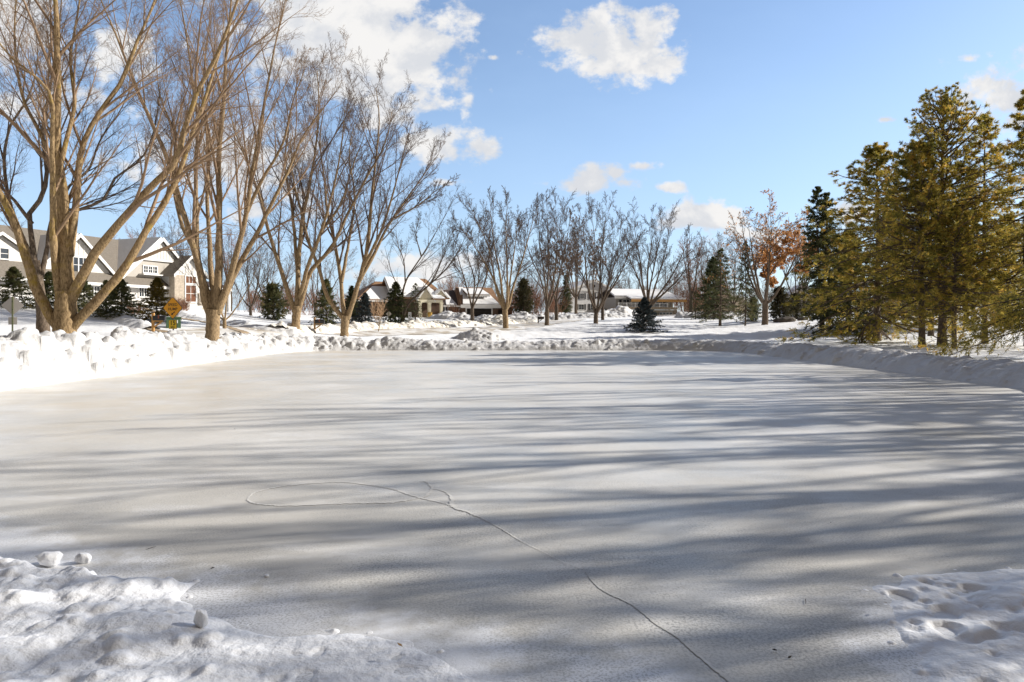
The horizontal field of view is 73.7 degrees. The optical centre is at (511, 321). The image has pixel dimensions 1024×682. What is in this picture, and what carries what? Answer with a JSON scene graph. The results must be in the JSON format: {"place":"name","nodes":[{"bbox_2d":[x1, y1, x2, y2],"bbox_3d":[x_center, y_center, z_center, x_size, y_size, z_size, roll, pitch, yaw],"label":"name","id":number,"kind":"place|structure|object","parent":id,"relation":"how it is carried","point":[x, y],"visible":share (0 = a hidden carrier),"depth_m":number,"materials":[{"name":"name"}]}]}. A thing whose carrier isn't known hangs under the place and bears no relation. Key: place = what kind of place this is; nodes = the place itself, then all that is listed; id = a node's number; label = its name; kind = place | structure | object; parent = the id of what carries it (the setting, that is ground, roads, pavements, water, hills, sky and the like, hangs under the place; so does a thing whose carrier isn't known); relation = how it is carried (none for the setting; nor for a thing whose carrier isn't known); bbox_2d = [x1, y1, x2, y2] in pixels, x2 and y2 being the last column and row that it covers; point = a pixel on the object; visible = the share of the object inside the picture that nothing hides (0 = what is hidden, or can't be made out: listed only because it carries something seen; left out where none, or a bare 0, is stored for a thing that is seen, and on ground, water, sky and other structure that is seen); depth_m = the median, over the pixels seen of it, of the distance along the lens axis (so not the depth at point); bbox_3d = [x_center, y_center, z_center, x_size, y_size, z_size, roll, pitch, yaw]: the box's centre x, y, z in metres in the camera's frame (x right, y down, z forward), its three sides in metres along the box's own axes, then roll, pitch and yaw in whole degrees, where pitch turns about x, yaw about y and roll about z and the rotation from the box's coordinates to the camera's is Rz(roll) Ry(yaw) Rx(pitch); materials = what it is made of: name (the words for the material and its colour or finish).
{"place":"outdoors","nodes":[
{"label":"outdoors","id":0,"kind":"place"},
{"bbox_2d":[145,308,248,333],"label":"driveway","id":1,"kind":"structure","parent":0,"point":[236,329],"depth_m":43.01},
{"bbox_2d":[162,319,585,337],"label":"road","id":2,"kind":"structure","parent":0,"point":[200,332],"depth_m":55.50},
{"bbox_2d":[0,302,1023,361],"bbox_3d":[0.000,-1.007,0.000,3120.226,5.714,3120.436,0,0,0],"label":"ground","id":3,"kind":"structure","parent":0,"point":[675,328],"depth_m":56.41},
{"bbox_2d":[2,296,23,330],"bbox_3d":[-24.120,0.088,32.969,0.890,2.651,0.074,0,0,-20],"label":"warning sign","id":4,"kind":"object","parent":3,"relation":"on","point":[12,305],"visible":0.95,"depth_m":32.97,"materials":[{"name":"grey metal"}]},
{"bbox_2d":[0,266,34,308],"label":"spruce tree","id":5,"kind":"object","parent":3,"relation":"on","point":[13,277],"visible":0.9,"depth_m":44.85,"materials":[{"name":"green plant"}]},
{"bbox_2d":[28,271,54,308],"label":"spruce tree","id":6,"kind":"object","parent":3,"relation":"on","point":[48,282],"visible":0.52,"depth_m":46.26,"materials":[{"name":"green plant"}]},
{"bbox_2d":[10,296,159,328],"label":"plough ridge","id":7,"kind":"structure","parent":3,"relation":"on","point":[128,321],"depth_m":40.78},
{"bbox_2d":[77,281,98,310],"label":"spruce tree","id":8,"kind":"object","parent":3,"relation":"on","point":[83,301],"visible":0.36,"depth_m":46.84,"materials":[{"name":"green plant"}]},
{"bbox_2d":[0,0,192,332],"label":"maple tree","id":9,"kind":"object","parent":3,"relation":"on","point":[42,325],"visible":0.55,"depth_m":31.47,"materials":[{"name":"brown plant"}]},
{"bbox_2d":[90,280,118,316],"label":"spruce tree","id":10,"kind":"object","parent":3,"relation":"on","point":[102,305],"visible":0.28,"depth_m":44.67,"materials":[{"name":"green plant"}]},
{"bbox_2d":[0,225,232,311],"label":"gabled house","id":11,"kind":"structure","parent":3,"relation":"on","point":[139,276],"depth_m":57.70,"materials":[{"name":"white"}]},
{"bbox_2d":[0,247,9,259],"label":"window","id":12,"kind":"structure","parent":11,"relation":"in","point":[4,251],"depth_m":48.02,"materials":[{"name":"white glass"}]},
{"bbox_2d":[73,256,86,271],"bbox_3d":[-33.431,-4.385,52.630,0.130,1.310,1.780,0,0,20],"label":"window","id":13,"kind":"structure","parent":11,"relation":"in","point":[78,261],"depth_m":52.61,"materials":[{"name":"white glass"}]},
{"bbox_2d":[142,265,157,273],"bbox_3d":[-31.086,-4.485,58.667,0.130,0.710,1.530,0,0,20],"label":"window","id":14,"kind":"structure","parent":11,"relation":"in","point":[148,269],"depth_m":58.62,"materials":[{"name":"white glass"}]},
{"bbox_2d":[185,284,196,302],"bbox_3d":[-28.731,-2.525,61.059,0.130,1.630,1.330,0,0,20],"label":"window","id":15,"kind":"structure","parent":11,"relation":"in","point":[190,290],"depth_m":61.16,"materials":[{"name":"white glass"}]},
{"bbox_2d":[94,279,141,318],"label":"spruce tree","id":16,"kind":"object","parent":3,"relation":"on","point":[119,290],"visible":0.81,"depth_m":43.72,"materials":[{"name":"green plant"}]},
{"bbox_2d":[151,313,165,331],"bbox_3d":[-19.417,0.312,37.516,0.720,1.601,0.260,0,0,-5],"label":"letterbox","id":17,"kind":"object","parent":3,"relation":"on","point":[158,318],"visible":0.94,"depth_m":37.44,"materials":[{"name":"brown wood"}]},
{"bbox_2d":[135,277,183,323],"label":"spruce tree","id":18,"kind":"object","parent":3,"relation":"on","point":[157,290],"visible":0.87,"depth_m":42.79,"materials":[{"name":"green plant"}]},
{"bbox_2d":[0,0,329,333],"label":"maple tree","id":19,"kind":"object","parent":3,"relation":"on","point":[65,315],"visible":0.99,"depth_m":24.96,"materials":[{"name":"beige plant"}]},
{"bbox_2d":[128,213,207,261],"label":"bare tree","id":20,"kind":"object","parent":3,"relation":"on","point":[172,240],"visible":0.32,"depth_m":80.72,"materials":[{"name":"brown plant"}]},
{"bbox_2d":[164,297,181,329],"bbox_3d":[-17.137,0.027,34.523,1.080,2.533,0.072,0,0,12],"label":"warning sign","id":21,"kind":"object","parent":3,"relation":"on","point":[172,307],"visible":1,"depth_m":34.49,"materials":[{"name":"metal"}]},
{"bbox_2d":[166,317,180,327],"bbox_3d":[-20.092,0.072,40.500,0.820,0.730,0.720,0,0,-30],"label":"utility cabinet","id":22,"kind":"object","parent":3,"relation":"on","point":[178,319],"visible":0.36,"depth_m":40.26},
{"bbox_2d":[173,295,191,310],"bbox_3d":[-27.694,-1.556,56.866,1.684,1.618,2.214,0,0,0],"label":"thicket","id":23,"kind":"object","parent":3,"relation":"on","point":[185,306],"visible":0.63,"depth_m":57.13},
{"bbox_2d":[75,0,357,340],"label":"maple tree","id":24,"kind":"object","parent":3,"relation":"on","point":[213,298],"visible":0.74,"depth_m":32.76,"materials":[{"name":"brown plant"}]},
{"bbox_2d":[170,229,264,328],"bbox_3d":[-18.022,-2.542,42.301,3.488,6.464,5.028,0,0,39],"label":"bare tree","id":25,"kind":"object","parent":3,"relation":"on","point":[223,318],"visible":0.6,"depth_m":41.93,"materials":[{"name":"brown plant"}]},
{"bbox_2d":[213,227,247,310],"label":"bare tree","id":26,"kind":"object","parent":3,"relation":"on","point":[233,245],"visible":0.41,"depth_m":77.90,"materials":[{"name":"brown plant"}]},
{"bbox_2d":[214,225,277,315],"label":"bare tree","id":27,"kind":"object","parent":3,"relation":"on","point":[257,287],"visible":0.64,"depth_m":63.94,"materials":[{"name":"brown plant"}]},
{"bbox_2d":[176,310,329,350],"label":"plough ridge","id":28,"kind":"structure","parent":3,"relation":"on","point":[249,324],"depth_m":44.41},
{"bbox_2d":[232,236,297,304],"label":"bare tree","id":29,"kind":"object","parent":3,"relation":"on","point":[286,275],"visible":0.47,"depth_m":84.15,"materials":[{"name":"brown plant"}]},
{"bbox_2d":[257,282,290,319],"bbox_3d":[-21.579,-1.802,62.038,3.021,3.764,3.570,0,0,-29],"label":"cedar bush","id":30,"kind":"object","parent":3,"relation":"on","point":[272,292],"visible":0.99,"depth_m":61.60,"materials":[{"name":"green plant"}]},
{"bbox_2d":[232,281,346,314],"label":"thicket","id":31,"kind":"object","parent":3,"relation":"on","point":[258,300],"visible":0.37,"depth_m":91.08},
{"bbox_2d":[192,35,420,328],"bbox_3d":[-13.169,-9.356,44.451,14.668,20.766,9.947,0,0,0],"label":"maple tree","id":32,"kind":"object","parent":3,"relation":"on","point":[296,304],"visible":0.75,"depth_m":44.92,"materials":[{"name":"brown plant"}]},
{"bbox_2d":[281,232,357,315],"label":"bare tree","id":33,"kind":"object","parent":3,"relation":"on","point":[329,278],"visible":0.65,"depth_m":88.03,"materials":[{"name":"brown plant"}]},
{"bbox_2d":[308,278,340,324],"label":"spruce tree","id":34,"kind":"object","parent":3,"relation":"on","point":[323,312],"visible":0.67,"depth_m":56.77,"materials":[{"name":"green plant"}]},
{"bbox_2d":[340,285,363,322],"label":"spruce tree","id":35,"kind":"object","parent":3,"relation":"on","point":[350,294],"visible":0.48,"depth_m":61.83,"materials":[{"name":"green plant"}]},
{"bbox_2d":[259,45,460,336],"bbox_3d":[-10.178,-8.992,46.969,13.407,20.956,9.802,0,0,0],"label":"maple tree","id":36,"kind":"object","parent":3,"relation":"on","point":[344,316],"visible":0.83,"depth_m":46.87,"materials":[{"name":"brown plant"}]},
{"bbox_2d":[350,292,378,322],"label":"spruce tree","id":37,"kind":"object","parent":3,"relation":"on","point":[366,304],"visible":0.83,"depth_m":57.80,"materials":[{"name":"green plant"}]},
{"bbox_2d":[354,268,378,289],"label":"bare tree","id":38,"kind":"object","parent":3,"relation":"on","point":[370,281],"visible":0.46,"depth_m":149.22,"materials":[{"name":"brown plant"}]},
{"bbox_2d":[370,298,387,330],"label":"young tree","id":39,"kind":"object","parent":3,"relation":"on","point":[380,314],"visible":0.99,"depth_m":53.92,"materials":[{"name":"brown plant"}]},
{"bbox_2d":[376,281,413,322],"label":"spruce tree","id":40,"kind":"object","parent":3,"relation":"on","point":[395,293],"visible":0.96,"depth_m":65.66,"materials":[{"name":"green plant"}]},
{"bbox_2d":[345,276,449,317],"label":"cream house","id":41,"kind":"structure","parent":3,"relation":"on","point":[432,296],"depth_m":105.46,"materials":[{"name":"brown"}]},
{"bbox_2d":[267,317,537,333],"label":"plough ridge","id":42,"kind":"structure","parent":3,"relation":"on","point":[354,326],"depth_m":57.80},
{"bbox_2d":[403,283,425,320],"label":"spruce tree","id":43,"kind":"object","parent":3,"relation":"on","point":[415,301],"visible":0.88,"depth_m":69.96,"materials":[{"name":"green plant"}]},
{"bbox_2d":[381,185,493,322],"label":"slim tree","id":44,"kind":"object","parent":3,"relation":"on","point":[427,259],"visible":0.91,"depth_m":65.65,"materials":[{"name":"brown plant"}]},
{"bbox_2d":[422,311,459,318],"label":"snow mound","id":45,"kind":"object","parent":3,"relation":"on","point":[444,314],"visible":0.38,"depth_m":95.07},
{"bbox_2d":[444,312,469,319],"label":"snow mound","id":46,"kind":"object","parent":3,"relation":"on","point":[462,316],"visible":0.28,"depth_m":93.06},
{"bbox_2d":[442,267,486,289],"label":"thicket","id":47,"kind":"object","parent":3,"relation":"on","point":[455,283],"visible":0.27,"depth_m":138.88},
{"bbox_2d":[445,210,502,320],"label":"maple tree","id":48,"kind":"object","parent":3,"relation":"on","point":[472,304],"visible":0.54,"depth_m":78.54,"materials":[{"name":"brown plant"}]},
{"bbox_2d":[443,287,514,316],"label":"brown house","id":49,"kind":"structure","parent":3,"relation":"on","point":[487,302],"depth_m":119.73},
{"bbox_2d":[465,308,492,316],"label":"garage door","id":50,"kind":"structure","parent":49,"relation":"in","point":[477,311],"depth_m":119.22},
{"bbox_2d":[451,327,506,340],"bbox_3d":[-2.722,1.098,52.000,5.250,1.359,4.000,0,0,0],"label":"snow mound","id":51,"kind":"object","parent":3,"relation":"on","point":[476,334],"visible":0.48,"depth_m":51.36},
{"bbox_2d":[446,185,554,327],"bbox_3d":[-1.100,-5.985,65.308,7.656,13.977,9.074,0,0,35],"label":"maple tree","id":52,"kind":"object","parent":3,"relation":"on","point":[503,305],"visible":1,"depth_m":63.74,"materials":[{"name":"brown plant"}]},
{"bbox_2d":[0,350,1023,681],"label":"ice rink","id":53,"kind":"structure","parent":3,"relation":"on","point":[574,514],"depth_m":6.92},
{"bbox_2d":[35,551,62,566],"bbox_3d":[-3.430,1.753,5.055,0.176,0.104,0.173,0,0,-25],"label":"ice chunk","id":54,"kind":"object","parent":53,"relation":"on","point":[50,559],"visible":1,"depth_m":5.00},
{"bbox_2d":[74,553,91,563],"bbox_3d":[-3.202,1.764,5.098,0.110,0.080,0.085,0,0,0],"label":"ice chunk","id":55,"kind":"object","parent":53,"relation":"on","point":[83,558],"visible":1,"depth_m":5.07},
{"bbox_2d":[0,557,492,681],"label":"snow edge","id":56,"kind":"object","parent":53,"relation":"on","point":[74,624],"visible":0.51,"depth_m":3.72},
{"bbox_2d":[193,609,207,627],"bbox_3d":[-1.793,1.705,3.936,0.088,0.101,0.059,0,0,1],"label":"ice chunk","id":57,"kind":"object","parent":56,"relation":"on","point":[200,619],"visible":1,"depth_m":3.91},
{"bbox_2d":[863,567,1023,681],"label":"snow edge","id":58,"kind":"object","parent":53,"relation":"on","point":[978,648],"visible":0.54,"depth_m":4.03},
{"bbox_2d":[0,326,1023,390],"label":"snow bank","id":59,"kind":"structure","parent":3,"relation":"on","point":[31,357],"depth_m":26.21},
{"bbox_2d":[509,277,538,313],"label":"cedar tree","id":60,"kind":"object","parent":3,"relation":"on","point":[524,291],"visible":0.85,"depth_m":97.60,"materials":[{"name":"green plant"}]},
{"bbox_2d":[509,262,543,293],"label":"bare tree","id":61,"kind":"object","parent":3,"relation":"on","point":[538,279],"visible":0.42,"depth_m":129.72,"materials":[{"name":"brown plant"}]},
{"bbox_2d":[503,279,572,314],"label":"thicket","id":62,"kind":"object","parent":3,"relation":"on","point":[541,304],"visible":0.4,"depth_m":120.56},
{"bbox_2d":[511,186,580,325],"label":"maple tree","id":63,"kind":"object","parent":3,"relation":"on","point":[550,234],"visible":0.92,"depth_m":69.38,"materials":[{"name":"brown plant"}]},
{"bbox_2d":[491,312,627,319],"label":"plough ridge","id":64,"kind":"structure","parent":3,"relation":"on","point":[579,315],"depth_m":96.09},
{"bbox_2d":[537,191,588,319],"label":"maple tree","id":65,"kind":"object","parent":3,"relation":"on","point":[556,302],"visible":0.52,"depth_m":89.83,"materials":[{"name":"brown plant"}]},
{"bbox_2d":[559,275,573,312],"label":"cedar tree","id":66,"kind":"object","parent":3,"relation":"on","point":[567,305],"visible":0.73,"depth_m":121.75,"materials":[{"name":"green plant"}]},
{"bbox_2d":[544,214,606,313],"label":"oak tree","id":67,"kind":"object","parent":3,"relation":"on","point":[575,295],"visible":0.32,"depth_m":111.69,"materials":[{"name":"brown plant"}]},
{"bbox_2d":[549,279,613,311],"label":"white house","id":68,"kind":"structure","parent":3,"relation":"on","point":[584,304],"depth_m":139.47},
{"bbox_2d":[559,190,648,323],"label":"maple tree","id":69,"kind":"object","parent":3,"relation":"on","point":[596,309],"visible":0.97,"depth_m":74.36,"materials":[{"name":"brown plant"}]},
{"bbox_2d":[588,211,643,319],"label":"maple tree","id":70,"kind":"object","parent":3,"relation":"on","point":[612,262],"visible":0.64,"depth_m":87.70,"materials":[{"name":"brown plant"}]},
{"bbox_2d":[599,306,636,315],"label":"snow mound","id":71,"kind":"object","parent":3,"relation":"on","point":[627,311],"visible":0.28,"depth_m":110.63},
{"bbox_2d":[223,276,1018,310],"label":"wood","id":72,"kind":"object","parent":3,"relation":"on","point":[233,293],"visible":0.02,"depth_m":209.43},
{"bbox_2d":[611,266,644,288],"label":"bare tree","id":73,"kind":"object","parent":3,"relation":"on","point":[627,281],"visible":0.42,"depth_m":165.04,"materials":[{"name":"brown plant"}]},
{"bbox_2d":[595,289,686,314],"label":"bungalow","id":74,"kind":"object","parent":3,"relation":"on","point":[631,299],"visible":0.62,"depth_m":130.84,"materials":[{"name":"stone"}]},
{"bbox_2d":[623,297,667,332],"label":"spruce tree","id":75,"kind":"object","parent":3,"relation":"on","point":[643,310],"visible":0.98,"depth_m":61.66,"materials":[{"name":"green plant"}]},
{"bbox_2d":[618,196,710,306],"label":"maple tree","id":76,"kind":"object","parent":3,"relation":"on","point":[647,294],"visible":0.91,"depth_m":83.18,"materials":[{"name":"brown plant"}]},
{"bbox_2d":[654,271,683,302],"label":"bare tree","id":77,"kind":"object","parent":3,"relation":"on","point":[662,286],"visible":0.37,"depth_m":159.72,"materials":[{"name":"brown plant"}]},
{"bbox_2d":[675,233,707,311],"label":"bare tree","id":78,"kind":"object","parent":3,"relation":"on","point":[689,277],"visible":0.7,"depth_m":109.76,"materials":[{"name":"brown plant"}]},
{"bbox_2d":[683,291,703,318],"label":"spruce tree","id":79,"kind":"object","parent":3,"relation":"on","point":[695,299],"visible":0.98,"depth_m":87.95,"materials":[{"name":"green plant"}]},
{"bbox_2d":[659,267,739,312],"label":"thicket","id":80,"kind":"object","parent":3,"relation":"on","point":[684,294],"visible":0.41,"depth_m":132.83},
{"bbox_2d":[689,229,731,311],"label":"bare tree","id":81,"kind":"object","parent":3,"relation":"on","point":[703,263],"visible":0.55,"depth_m":107.33,"materials":[{"name":"brown plant"}]},
{"bbox_2d":[693,256,735,319],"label":"spruce tree","id":82,"kind":"object","parent":3,"relation":"on","point":[705,295],"visible":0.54,"depth_m":89.60,"materials":[{"name":"green plant"}]},
{"bbox_2d":[683,293,748,311],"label":"house","id":83,"kind":"structure","parent":3,"relation":"on","point":[737,304],"depth_m":151.57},
{"bbox_2d":[673,311,761,318],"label":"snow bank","id":84,"kind":"structure","parent":3,"relation":"on","point":[681,314],"depth_m":99.77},
{"bbox_2d":[690,248,757,325],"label":"spruce tree","id":85,"kind":"object","parent":3,"relation":"on","point":[720,282],"visible":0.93,"depth_m":75.93,"materials":[{"name":"green plant"}]},
{"bbox_2d":[706,234,758,310],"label":"bare tree","id":86,"kind":"object","parent":3,"relation":"on","point":[734,273],"visible":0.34,"depth_m":129.35,"materials":[{"name":"brown plant"}]},
{"bbox_2d":[730,241,761,325],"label":"spruce tree","id":87,"kind":"object","parent":3,"relation":"on","point":[747,290],"visible":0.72,"depth_m":72.86,"materials":[{"name":"green plant"}]},
{"bbox_2d":[742,297,761,321],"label":"cedar bush","id":88,"kind":"object","parent":3,"relation":"on","point":[758,312],"visible":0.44,"depth_m":79.78,"materials":[{"name":"green plant"}]},
{"bbox_2d":[703,188,828,324],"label":"oak tree","id":89,"kind":"object","parent":3,"relation":"on","point":[767,259],"visible":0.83,"depth_m":68.88,"materials":[{"name":"brown plant"}]},
{"bbox_2d":[768,286,798,320],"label":"cedar bush","id":90,"kind":"object","parent":3,"relation":"on","point":[782,295],"visible":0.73,"depth_m":77.55,"materials":[{"name":"green plant"}]},
{"bbox_2d":[771,227,811,318],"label":"bare tree","id":91,"kind":"object","parent":3,"relation":"on","point":[795,276],"visible":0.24,"depth_m":85.02,"materials":[{"name":"brown plant"}]},
{"bbox_2d":[786,292,803,318],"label":"cedar bush","id":92,"kind":"object","parent":3,"relation":"on","point":[798,309],"visible":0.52,"depth_m":81.61,"materials":[{"name":"green plant"}]},
{"bbox_2d":[744,272,856,314],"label":"thicket","id":93,"kind":"object","parent":3,"relation":"on","point":[784,290],"visible":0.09,"depth_m":111.89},
{"bbox_2d":[795,186,839,327],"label":"spruce tree","id":94,"kind":"object","parent":3,"relation":"on","point":[821,218],"visible":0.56,"depth_m":59.84,"materials":[{"name":"green plant"}]},
{"bbox_2d":[803,229,888,335],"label":"spruce tree","id":95,"kind":"object","parent":3,"relation":"on","point":[829,312],"visible":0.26,"depth_m":54.77,"materials":[{"name":"green plant"}]},
{"bbox_2d":[770,141,991,344],"bbox_3d":[22.300,-4.077,41.990,12.930,13.926,12.604,0,0,21],"label":"pine tree","id":96,"kind":"object","parent":3,"relation":"on","point":[875,156],"visible":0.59,"depth_m":41.98,"materials":[{"name":"green plant"}]},
{"bbox_2d":[854,213,937,329],"bbox_3d":[33.212,-4.088,59.870,9.403,11.523,9.646,0,0,14],"label":"pine tree","id":97,"kind":"object","parent":3,"relation":"on","point":[871,259],"visible":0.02,"depth_m":59.25,"materials":[{"name":"green plant"}]},
{"bbox_2d":[866,181,979,335],"bbox_3d":[30.122,-4.623,48.770,9.087,11.897,8.402,0,0,22],"label":"pine tree","id":98,"kind":"object","parent":3,"relation":"on","point":[931,332],"depth_m":48.91,"materials":[{"name":"green plant"}]},
{"bbox_2d":[832,81,1023,344],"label":"pine tree","id":99,"kind":"object","parent":3,"relation":"on","point":[946,105],"visible":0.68,"depth_m":36.14,"materials":[{"name":"green plant"}]},
{"bbox_2d":[845,135,1022,346],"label":"pine tree","id":100,"kind":"object","parent":3,"relation":"on","point":[924,169],"visible":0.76,"depth_m":35.47,"materials":[{"name":"green plant"}]},
{"bbox_2d":[872,206,1023,348],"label":"pine tree","id":101,"kind":"object","parent":3,"relation":"on","point":[971,262],"visible":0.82,"depth_m":33.75,"materials":[{"name":"green plant"}]},
{"bbox_2d":[910,203,1023,359],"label":"pine tree","id":102,"kind":"object","parent":3,"relation":"on","point":[1012,320],"visible":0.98,"depth_m":24.28,"materials":[{"name":"green plant"}]},
{"bbox_2d":[926,178,1019,291],"bbox_3d":[40.110,-6.212,60.198,9.514,13.472,10.290,0,0,-19],"label":"pine tree","id":103,"kind":"object","parent":3,"relation":"on","point":[970,194],"visible":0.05,"depth_m":59.19,"materials":[{"name":"green plant"}]},
{"bbox_2d":[937,113,1023,343],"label":"pine tree","id":104,"kind":"object","parent":3,"relation":"on","point":[980,144],"visible":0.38,"depth_m":36.73,"materials":[{"name":"green plant"}]},
{"bbox_2d":[957,89,1023,345],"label":"pine tree","id":105,"kind":"object","parent":3,"relation":"on","point":[1018,145],"visible":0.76,"depth_m":33.99,"materials":[{"name":"green plant"}]},
{"bbox_2d":[980,214,1022,322],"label":"pine tree","id":106,"kind":"object","parent":3,"relation":"on","point":[1016,223],"visible":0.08,"depth_m":55.61,"materials":[{"name":"green plant"}]},
{"bbox_2d":[0,0,1023,311],"label":"sky","id":107,"kind":"structure","parent":0,"point":[709,106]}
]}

